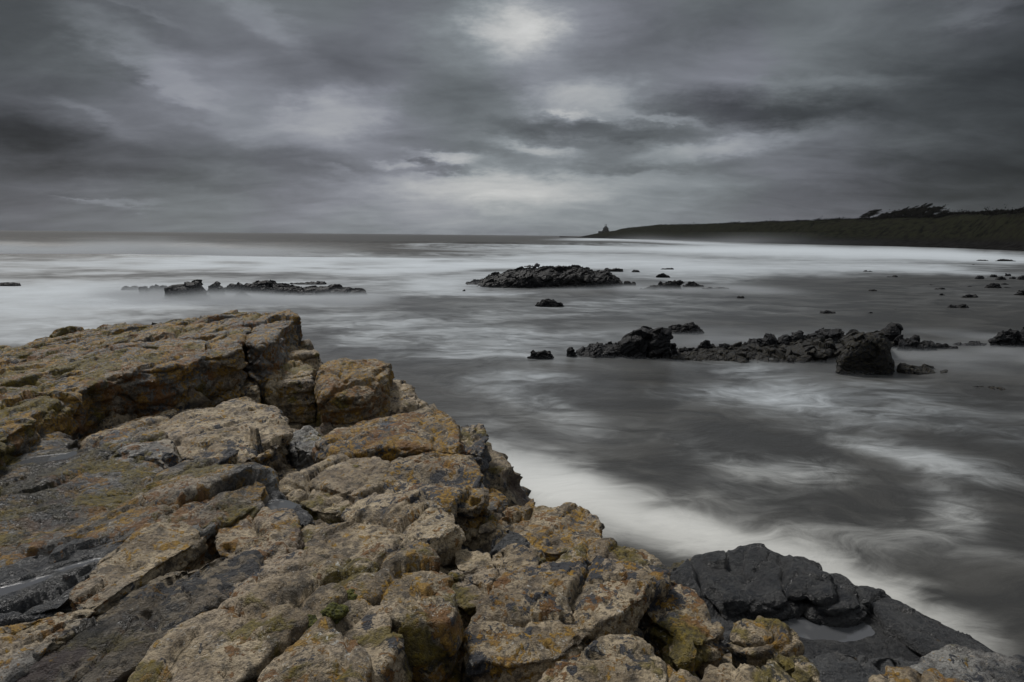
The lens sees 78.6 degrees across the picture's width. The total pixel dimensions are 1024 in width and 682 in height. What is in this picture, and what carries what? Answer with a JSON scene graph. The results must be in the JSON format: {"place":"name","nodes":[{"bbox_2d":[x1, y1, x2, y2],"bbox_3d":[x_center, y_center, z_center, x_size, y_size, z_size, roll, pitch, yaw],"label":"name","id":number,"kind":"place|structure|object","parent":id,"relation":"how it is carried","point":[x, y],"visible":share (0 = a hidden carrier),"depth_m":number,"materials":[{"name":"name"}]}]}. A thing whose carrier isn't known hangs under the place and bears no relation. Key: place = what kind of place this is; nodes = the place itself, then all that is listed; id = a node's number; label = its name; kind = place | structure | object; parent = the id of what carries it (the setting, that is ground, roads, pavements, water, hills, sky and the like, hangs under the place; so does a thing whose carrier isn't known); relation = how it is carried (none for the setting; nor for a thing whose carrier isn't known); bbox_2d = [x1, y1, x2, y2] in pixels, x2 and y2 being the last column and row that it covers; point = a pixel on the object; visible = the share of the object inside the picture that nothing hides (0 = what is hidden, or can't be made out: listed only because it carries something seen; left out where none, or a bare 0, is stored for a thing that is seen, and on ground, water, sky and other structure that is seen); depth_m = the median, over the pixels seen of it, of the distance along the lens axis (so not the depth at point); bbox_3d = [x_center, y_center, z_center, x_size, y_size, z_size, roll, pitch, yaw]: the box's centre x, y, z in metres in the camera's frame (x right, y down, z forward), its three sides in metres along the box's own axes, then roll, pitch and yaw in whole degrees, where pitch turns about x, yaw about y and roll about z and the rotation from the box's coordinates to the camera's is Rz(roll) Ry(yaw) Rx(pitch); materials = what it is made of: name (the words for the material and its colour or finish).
{"place":"outdoors","nodes":[
{"label":"outdoors","id":0,"kind":"place"},
{"bbox_2d":[240,378,262,403],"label":"rock","id":1,"kind":"object","parent":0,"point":[250,388],"visible":0.1,"depth_m":7.97,"materials":[{"name":"stone"}]},
{"bbox_2d":[288,346,320,370],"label":"rock","id":2,"kind":"object","parent":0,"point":[308,357],"visible":0.2,"depth_m":9.82,"materials":[{"name":"stone"}]},
{"bbox_2d":[97,339,820,681],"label":"ground","id":3,"kind":"structure","parent":0,"point":[504,478],"depth_m":6.45,"materials":[{"name":"stone"}]},
{"bbox_2d":[0,612,80,681],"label":"rock","id":4,"kind":"object","parent":3,"relation":"on","point":[24,646],"visible":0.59,"depth_m":2.55,"materials":[{"name":"stone"}]},
{"bbox_2d":[0,535,122,626],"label":"rock","id":5,"kind":"object","parent":3,"relation":"on","point":[47,597],"visible":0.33,"depth_m":3.11,"materials":[{"name":"stone"}]},
{"bbox_2d":[0,575,51,594],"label":"rock pool","id":6,"kind":"object","parent":5,"relation":"on","point":[6,589],"visible":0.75,"depth_m":3.06,"materials":[{"name":"grey"}]},
{"bbox_2d":[54,558,100,570],"bbox_3d":[-2.241,1.159,3.238,0.090,0.001,0.211,9,13,41],"label":"rock pool","id":7,"kind":"object","parent":5,"relation":"on","point":[77,564],"visible":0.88,"depth_m":3.24,"materials":[{"name":"grey"}]},
{"bbox_2d":[0,310,262,469],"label":"rock","id":8,"kind":"object","parent":3,"relation":"on","point":[76,382],"visible":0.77,"depth_m":7.25,"materials":[{"name":"stone"}]},
{"bbox_2d":[65,522,207,618],"bbox_3d":[-1.914,1.322,3.157,0.524,0.492,0.923,1,10,0],"label":"rock","id":9,"kind":"object","parent":3,"relation":"on","point":[143,554],"visible":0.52,"depth_m":3.20,"materials":[{"name":"stone"}]},
{"bbox_2d":[0,431,279,566],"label":"rock","id":10,"kind":"object","parent":3,"relation":"on","point":[47,508],"visible":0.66,"depth_m":4.13,"materials":[{"name":"stone"}]},
{"bbox_2d":[6,451,76,466],"bbox_3d":[-3.727,0.943,4.984,0.495,0.001,0.247,-5,11,-31],"label":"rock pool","id":11,"kind":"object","parent":10,"relation":"on","point":[45,458],"visible":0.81,"depth_m":5.00,"materials":[{"name":"grey"}]},
{"bbox_2d":[214,507,304,559],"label":"rock","id":12,"kind":"object","parent":10,"relation":"on","point":[267,533],"visible":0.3,"depth_m":3.54,"materials":[{"name":"stone"}]},
{"bbox_2d":[15,550,265,681],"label":"rock","id":13,"kind":"object","parent":3,"relation":"on","point":[118,639],"visible":0.54,"depth_m":2.69,"materials":[{"name":"stone"}]},
{"bbox_2d":[228,549,390,605],"bbox_3d":[-0.999,1.335,2.962,0.957,0.586,0.589,7,12,34],"label":"rock","id":14,"kind":"object","parent":13,"relation":"on","point":[348,573],"visible":0.2,"depth_m":2.96,"materials":[{"name":"stone"}]},
{"bbox_2d":[346,588,357,599],"bbox_3d":[-0.714,1.138,2.754,0.096,0.076,0.100,1,10,0],"label":"moss cushion","id":15,"kind":"object","parent":14,"relation":"on","point":[351,594],"visible":0.3,"depth_m":2.74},
{"bbox_2d":[99,427,182,466],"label":"rock","id":16,"kind":"object","parent":3,"relation":"on","point":[146,443],"visible":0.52,"depth_m":5.19,"materials":[{"name":"stone"}]},
{"bbox_2d":[78,396,288,464],"bbox_3d":[-3.110,1.085,6.380,2.252,0.789,1.958,4,10,20],"label":"rock","id":17,"kind":"object","parent":3,"relation":"on","point":[219,433],"visible":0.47,"depth_m":6.03,"materials":[{"name":"stone"}]},
{"bbox_2d":[191,522,218,558],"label":"rock","id":18,"kind":"object","parent":3,"relation":"on","point":[209,532],"visible":0.18,"depth_m":3.65,"materials":[{"name":"stone"}]},
{"bbox_2d":[127,573,347,681],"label":"rock","id":19,"kind":"object","parent":3,"relation":"on","point":[251,634],"visible":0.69,"depth_m":2.43,"materials":[{"name":"stone"}]},
{"bbox_2d":[236,419,296,480],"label":"rock","id":20,"kind":"object","parent":3,"relation":"on","point":[270,443],"visible":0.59,"depth_m":5.51,"materials":[{"name":"stone"}]},
{"bbox_2d":[245,309,302,396],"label":"rock","id":21,"kind":"object","parent":3,"relation":"on","point":[272,337],"visible":0.81,"depth_m":8.66,"materials":[{"name":"stone"}]},
{"bbox_2d":[262,360,316,425],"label":"rock","id":22,"kind":"object","parent":3,"relation":"on","point":[289,390],"visible":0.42,"depth_m":8.17,"materials":[{"name":"stone"}]},
{"bbox_2d":[266,489,314,526],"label":"rock","id":23,"kind":"object","parent":3,"relation":"on","point":[305,517],"visible":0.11,"depth_m":3.98,"materials":[{"name":"stone"}]},
{"bbox_2d":[265,499,300,509],"bbox_3d":[-1.505,1.074,4.070,0.258,0.001,0.183,3,10,15],"label":"rock pool","id":24,"kind":"object","parent":23,"relation":"on","point":[279,504],"visible":0.75,"depth_m":4.09,"materials":[{"name":"grey"}]},
{"bbox_2d":[288,425,322,471],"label":"rock","id":25,"kind":"object","parent":3,"relation":"on","point":[303,440],"visible":0.41,"depth_m":5.98,"materials":[{"name":"stone"}]},
{"bbox_2d":[257,616,372,681],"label":"rock","id":26,"kind":"object","parent":3,"relation":"on","point":[319,650],"visible":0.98,"depth_m":2.25,"materials":[{"name":"stone"}]},
{"bbox_2d":[286,481,351,523],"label":"rock","id":27,"kind":"object","parent":3,"relation":"on","point":[326,507],"visible":0.33,"depth_m":4.30,"materials":[{"name":"stone"}]},
{"bbox_2d":[278,453,390,504],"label":"rock","id":28,"kind":"object","parent":3,"relation":"on","point":[344,475],"visible":0.34,"depth_m":4.55,"materials":[{"name":"stone"}]},
{"bbox_2d":[301,519,398,569],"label":"rock","id":29,"kind":"object","parent":3,"relation":"on","point":[319,537],"visible":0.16,"depth_m":3.56,"materials":[{"name":"stone"}]},
{"bbox_2d":[314,358,394,427],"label":"rock","id":30,"kind":"object","parent":3,"relation":"on","point":[349,392],"visible":0.69,"depth_m":7.96,"materials":[{"name":"stone"}]},
{"bbox_2d":[316,598,412,681],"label":"rock","id":31,"kind":"object","parent":3,"relation":"on","point":[365,624],"visible":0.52,"depth_m":2.49,"materials":[{"name":"stone"}]},
{"bbox_2d":[306,614,316,629],"bbox_3d":[-0.817,1.154,2.531,0.118,0.097,0.110,1,10,0],"label":"moss cushion","id":32,"kind":"object","parent":31,"relation":"on","point":[312,619],"visible":0.23,"depth_m":2.52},
{"bbox_2d":[320,602,348,623],"bbox_3d":[-0.727,1.115,2.561,0.116,0.073,0.093,1,10,0],"label":"moss cushion","id":33,"kind":"object","parent":31,"relation":"on","point":[336,612],"visible":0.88,"depth_m":2.54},
{"bbox_2d":[312,409,465,463],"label":"rock","id":34,"kind":"object","parent":3,"relation":"on","point":[436,433],"visible":0.45,"depth_m":5.59,"materials":[{"name":"stone"}]},
{"bbox_2d":[341,489,465,573],"bbox_3d":[-0.729,1.316,3.930,1.022,0.645,0.645,4,10,19],"label":"rock","id":35,"kind":"object","parent":3,"relation":"on","point":[420,514],"visible":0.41,"depth_m":3.83,"materials":[{"name":"stone"}]},
{"bbox_2d":[389,379,425,415],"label":"rock","id":36,"kind":"object","parent":3,"relation":"on","point":[403,397],"visible":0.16,"depth_m":8.56,"materials":[{"name":"stone"}]},
{"bbox_2d":[374,530,441,572],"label":"rock","id":37,"kind":"object","parent":3,"relation":"on","point":[390,540],"visible":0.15,"depth_m":3.46,"materials":[{"name":"stone"}]},
{"bbox_2d":[373,547,464,681],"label":"rock","id":38,"kind":"object","parent":3,"relation":"on","point":[418,604],"visible":0.72,"depth_m":2.65,"materials":[{"name":"stone"}]},
{"bbox_2d":[407,401,432,414],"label":"rock","id":39,"kind":"object","parent":3,"relation":"on","point":[424,410],"visible":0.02,"depth_m":8.33,"materials":[{"name":"stone"}]},
{"bbox_2d":[378,454,489,532],"bbox_3d":[-0.557,1.349,4.681,0.962,0.844,1.161,1,10,0],"label":"rock","id":40,"kind":"object","parent":3,"relation":"on","point":[456,485],"visible":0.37,"depth_m":4.57,"materials":[{"name":"stone"}]},
{"bbox_2d":[447,548,492,574],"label":"rock","id":41,"kind":"object","parent":3,"relation":"on","point":[466,560],"visible":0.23,"depth_m":3.61,"materials":[{"name":"stone"}]},
{"bbox_2d":[451,572,495,649],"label":"rock","id":42,"kind":"object","parent":3,"relation":"on","point":[470,596],"visible":0.2,"depth_m":3.11,"materials":[{"name":"stone"}]},
{"bbox_2d":[460,423,491,488],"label":"rock","id":43,"kind":"object","parent":3,"relation":"on","point":[474,438],"visible":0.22,"depth_m":5.83,"materials":[{"name":"stone"}]},
{"bbox_2d":[448,565,505,585],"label":"rock","id":44,"kind":"object","parent":3,"relation":"on","point":[458,575],"visible":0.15,"depth_m":3.28,"materials":[{"name":"stone"}]},
{"bbox_2d":[462,510,507,552],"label":"rock","id":45,"kind":"object","parent":3,"relation":"on","point":[484,534],"visible":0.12,"depth_m":4.22,"materials":[{"name":"stone"}]},
{"bbox_2d":[461,529,529,557],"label":"rock","id":46,"kind":"object","parent":3,"relation":"on","point":[510,537],"visible":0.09,"depth_m":4.17,"materials":[{"name":"stone"}]},
{"bbox_2d":[487,488,508,519],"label":"rock","id":47,"kind":"object","parent":3,"relation":"on","point":[498,502],"visible":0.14,"depth_m":5.17,"materials":[{"name":"stone"}]},
{"bbox_2d":[491,543,545,570],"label":"rock","id":48,"kind":"object","parent":3,"relation":"on","point":[513,556],"visible":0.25,"depth_m":3.86,"materials":[{"name":"stone"}]},
{"bbox_2d":[497,499,604,561],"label":"rock","id":49,"kind":"object","parent":3,"relation":"on","point":[555,533],"visible":0.2,"depth_m":4.64,"materials":[{"name":"stone"}]},
{"bbox_2d":[538,634,668,681],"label":"rock","id":50,"kind":"object","parent":3,"relation":"on","point":[618,658],"visible":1,"depth_m":2.36,"materials":[{"name":"stone"}]},
{"bbox_2d":[553,537,670,631],"bbox_3d":[0.531,1.652,3.582,0.708,0.976,0.546,4,10,19],"label":"rock","id":51,"kind":"object","parent":3,"relation":"on","point":[651,564],"visible":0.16,"depth_m":3.50,"materials":[{"name":"stone"}]},
{"bbox_2d":[461,554,653,681],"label":"rock","id":52,"kind":"object","parent":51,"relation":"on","point":[530,623],"visible":0.83,"depth_m":2.91,"materials":[{"name":"stone"}]},
{"bbox_2d":[662,629,701,676],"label":"rock","id":53,"kind":"object","parent":3,"relation":"on","point":[679,651],"visible":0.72,"depth_m":2.93,"materials":[{"name":"stone"}]},
{"bbox_2d":[667,664,701,681],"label":"rock","id":54,"kind":"object","parent":3,"relation":"on","point":[681,675],"visible":0.88,"depth_m":2.53,"materials":[{"name":"stone"}]},
{"bbox_2d":[644,581,726,679],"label":"rock","id":55,"kind":"object","parent":3,"relation":"on","point":[681,607],"visible":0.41,"depth_m":3.17,"materials":[{"name":"stone"}]},
{"bbox_2d":[711,618,731,653],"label":"rock","id":56,"kind":"object","parent":3,"relation":"on","point":[726,635],"visible":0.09,"depth_m":3.75,"materials":[{"name":"stone"}]},
{"bbox_2d":[701,663,770,681],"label":"rock","id":57,"kind":"object","parent":3,"relation":"on","point":[728,672],"visible":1,"depth_m":2.56,"materials":[{"name":"stone"}]},
{"bbox_2d":[670,543,823,620],"bbox_3d":[1.876,2.437,5.041,1.549,1.430,1.104,1,10,0],"label":"rock","id":58,"kind":"object","parent":3,"relation":"on","point":[753,581],"visible":0.34,"depth_m":4.77,"materials":[{"name":"stone"}]},
{"bbox_2d":[725,615,804,668],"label":"rock","id":59,"kind":"object","parent":3,"relation":"on","point":[759,641],"visible":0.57,"depth_m":3.10,"materials":[{"name":"stone"}]},
{"bbox_2d":[761,650,795,681],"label":"rock","id":60,"kind":"object","parent":3,"relation":"on","point":[780,668],"visible":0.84,"depth_m":2.63,"materials":[{"name":"stone"}]},
{"bbox_2d":[790,655,819,681],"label":"rock","id":61,"kind":"object","parent":3,"relation":"on","point":[806,670],"visible":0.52,"depth_m":2.77,"materials":[{"name":"stone"}]},
{"bbox_2d":[716,586,924,661],"bbox_3d":[2.251,2.523,4.642,2.014,1.059,1.119,1,10,0],"label":"rock","id":62,"kind":"object","parent":3,"relation":"on","point":[878,644],"visible":0.06,"depth_m":4.27,"materials":[{"name":"stone"}]},
{"bbox_2d":[781,617,874,641],"bbox_3d":[2.150,2.053,4.461,0.849,0.001,0.276,2,10,8],"label":"rock pool","id":63,"kind":"object","parent":62,"relation":"on","point":[802,627],"visible":0.74,"depth_m":4.44,"materials":[{"name":"grey"}]},
{"bbox_2d":[803,570,870,627],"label":"rock","id":64,"kind":"object","parent":62,"relation":"on","point":[837,600],"visible":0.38,"depth_m":4.55,"materials":[{"name":"stone"}]},
{"bbox_2d":[803,650,918,681],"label":"rock","id":65,"kind":"object","parent":3,"relation":"on","point":[837,666],"visible":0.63,"depth_m":3.74,"materials":[{"name":"stone"}]},
{"bbox_2d":[868,665,966,681],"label":"rock","id":66,"kind":"object","parent":3,"relation":"on","point":[902,674],"visible":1,"depth_m":2.89,"materials":[{"name":"stone"}]},
{"bbox_2d":[867,600,1006,656],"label":"rock","id":67,"kind":"object","parent":3,"relation":"on","point":[915,631],"visible":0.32,"depth_m":4.37,"materials":[{"name":"stone"}]},
{"bbox_2d":[910,644,1023,681],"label":"rock","id":68,"kind":"object","parent":3,"relation":"on","point":[964,663],"visible":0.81,"depth_m":3.63,"materials":[{"name":"stone"}]},
{"bbox_2d":[0,230,1023,655],"bbox_3d":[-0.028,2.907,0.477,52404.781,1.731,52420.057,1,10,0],"label":"water","id":69,"kind":"structure","parent":0,"point":[906,488],"depth_m":16.75,"materials":[{"name":"liquid"}]},
{"bbox_2d":[138,286,151,294],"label":"sea rock","id":70,"kind":"object","parent":69,"relation":"in","point":[144,290],"visible":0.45,"depth_m":36.29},
{"bbox_2d":[149,284,166,293],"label":"sea rock","id":71,"kind":"object","parent":69,"relation":"in","point":[157,289],"visible":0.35,"depth_m":36.77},
{"bbox_2d":[162,279,211,299],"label":"sea rock","id":72,"kind":"object","parent":69,"relation":"in","point":[194,290],"visible":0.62,"depth_m":33.66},
{"bbox_2d":[207,281,225,296],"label":"sea rock","id":73,"kind":"object","parent":69,"relation":"in","point":[216,289],"visible":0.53,"depth_m":35.25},
{"bbox_2d":[224,282,245,293],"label":"sea rock","id":74,"kind":"object","parent":69,"relation":"in","point":[231,288],"visible":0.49,"depth_m":37.19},
{"bbox_2d":[233,290,252,298],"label":"sea rock","id":75,"kind":"object","parent":69,"relation":"in","point":[242,294],"visible":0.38,"depth_m":34.66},
{"bbox_2d":[244,280,366,295],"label":"sea rock","id":76,"kind":"object","parent":69,"relation":"in","point":[267,287],"visible":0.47,"depth_m":36.96,"materials":[{"name":"stone"}]},
{"bbox_2d":[290,281,326,284],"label":"sea rock","id":77,"kind":"object","parent":69,"relation":"in","point":[315,283],"visible":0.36,"depth_m":44.52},
{"bbox_2d":[527,350,553,359],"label":"sea rock","id":78,"kind":"object","parent":69,"relation":"in","point":[545,354],"visible":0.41,"depth_m":18.50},
{"bbox_2d":[465,265,623,288],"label":"sea rock","id":79,"kind":"object","parent":69,"relation":"in","point":[571,277],"visible":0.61,"depth_m":43.54,"materials":[{"name":"stone"}]},
{"bbox_2d":[535,299,563,306],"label":"sea rock","id":80,"kind":"object","parent":69,"relation":"in","point":[547,303],"visible":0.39,"depth_m":32.05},
{"bbox_2d":[566,347,576,356],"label":"sea rock","id":81,"kind":"object","parent":69,"relation":"in","point":[571,352],"visible":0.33,"depth_m":18.81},
{"bbox_2d":[576,341,617,357],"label":"sea rock","id":82,"kind":"object","parent":69,"relation":"in","point":[599,350],"visible":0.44,"depth_m":18.97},
{"bbox_2d":[615,326,652,358],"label":"sea rock","id":83,"kind":"object","parent":69,"relation":"in","point":[633,344],"visible":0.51,"depth_m":18.77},
{"bbox_2d":[646,327,672,358],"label":"sea rock","id":84,"kind":"object","parent":69,"relation":"in","point":[659,345],"visible":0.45,"depth_m":18.63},
{"bbox_2d":[658,280,684,289],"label":"sea rock","id":85,"kind":"object","parent":69,"relation":"in","point":[671,285],"visible":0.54,"depth_m":43.30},
{"bbox_2d":[669,322,703,334],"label":"sea rock","id":86,"kind":"object","parent":69,"relation":"in","point":[690,328],"visible":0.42,"depth_m":23.49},
{"bbox_2d":[683,281,703,286],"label":"sea rock","id":87,"kind":"object","parent":69,"relation":"in","point":[692,284],"visible":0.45,"depth_m":45.49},
{"bbox_2d":[697,340,714,348],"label":"sea rock","id":88,"kind":"object","parent":69,"relation":"in","point":[705,344],"visible":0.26,"depth_m":19.93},
{"bbox_2d":[660,346,756,361],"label":"sea rock","id":89,"kind":"object","parent":69,"relation":"in","point":[714,353],"visible":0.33,"depth_m":18.86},
{"bbox_2d":[743,333,777,346],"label":"sea rock","id":90,"kind":"object","parent":69,"relation":"in","point":[767,339],"visible":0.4,"depth_m":20.32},
{"bbox_2d":[776,334,789,345],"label":"sea rock","id":91,"kind":"object","parent":69,"relation":"in","point":[782,339],"visible":0.27,"depth_m":20.72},
{"bbox_2d":[789,330,803,341],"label":"sea rock","id":92,"kind":"object","parent":69,"relation":"in","point":[796,336],"visible":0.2,"depth_m":20.76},
{"bbox_2d":[728,330,893,363],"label":"sea rock","id":93,"kind":"object","parent":69,"relation":"in","point":[814,350],"visible":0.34,"depth_m":19.00,"materials":[{"name":"stone"}]},
{"bbox_2d":[804,327,844,343],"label":"sea rock","id":94,"kind":"object","parent":69,"relation":"in","point":[835,335],"visible":0.33,"depth_m":21.74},
{"bbox_2d":[835,330,894,374],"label":"sea rock","id":95,"kind":"object","parent":69,"relation":"in","point":[864,353],"visible":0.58,"depth_m":16.73,"materials":[{"name":"stone"}]},
{"bbox_2d":[881,322,904,341],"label":"sea rock","id":96,"kind":"object","parent":69,"relation":"in","point":[895,330],"visible":0.21,"depth_m":21.03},
{"bbox_2d":[892,335,937,351],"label":"sea rock","id":97,"kind":"object","parent":69,"relation":"in","point":[906,344],"visible":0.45,"depth_m":20.48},
{"bbox_2d":[896,363,947,374],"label":"sea rock","id":98,"kind":"object","parent":69,"relation":"in","point":[904,368],"visible":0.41,"depth_m":17.14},
{"bbox_2d":[935,343,957,348],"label":"sea rock","id":99,"kind":"object","parent":69,"relation":"in","point":[942,346],"visible":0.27,"depth_m":20.87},
{"bbox_2d":[953,341,986,345],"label":"sea rock","id":100,"kind":"object","parent":69,"relation":"in","point":[973,343],"visible":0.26,"depth_m":21.59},
{"bbox_2d":[988,328,1020,346],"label":"sea rock","id":101,"kind":"object","parent":69,"relation":"in","point":[1008,338],"visible":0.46,"depth_m":21.40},
{"bbox_2d":[1016,327,1023,346],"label":"sea rock","id":102,"kind":"object","parent":69,"relation":"in","point":[1020,341],"visible":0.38,"depth_m":21.40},
{"bbox_2d":[0,0,1023,235],"label":"sky","id":103,"kind":"structure","parent":0,"point":[433,117],"materials":[{"name":"grey"}]},
{"bbox_2d":[559,212,1023,250],"bbox_3d":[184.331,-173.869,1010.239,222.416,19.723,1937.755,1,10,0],"label":"headland","id":104,"kind":"structure","parent":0,"point":[990,232],"depth_m":350.55,"materials":[{"name":"plant"}]},
{"bbox_2d":[628,204,1023,227],"bbox_3d":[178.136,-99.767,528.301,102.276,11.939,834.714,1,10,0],"label":"scrub","id":105,"kind":"object","parent":104,"relation":"on","point":[996,211],"visible":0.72,"depth_m":331.28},
{"bbox_2d":[859,209,882,217],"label":"windswept tree","id":106,"kind":"object","parent":104,"relation":"on","point":[870,214],"visible":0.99,"depth_m":374.68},
{"bbox_2d":[901,202,928,216],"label":"windswept tree","id":107,"kind":"object","parent":104,"relation":"on","point":[916,209],"visible":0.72,"depth_m":343.98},
{"bbox_2d":[910,203,934,216],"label":"windswept tree","id":108,"kind":"object","parent":104,"relation":"on","point":[922,210],"visible":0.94,"depth_m":339.49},
{"bbox_2d":[921,206,944,215],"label":"windswept tree","id":109,"kind":"object","parent":104,"relation":"on","point":[937,209],"visible":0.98,"depth_m":332.54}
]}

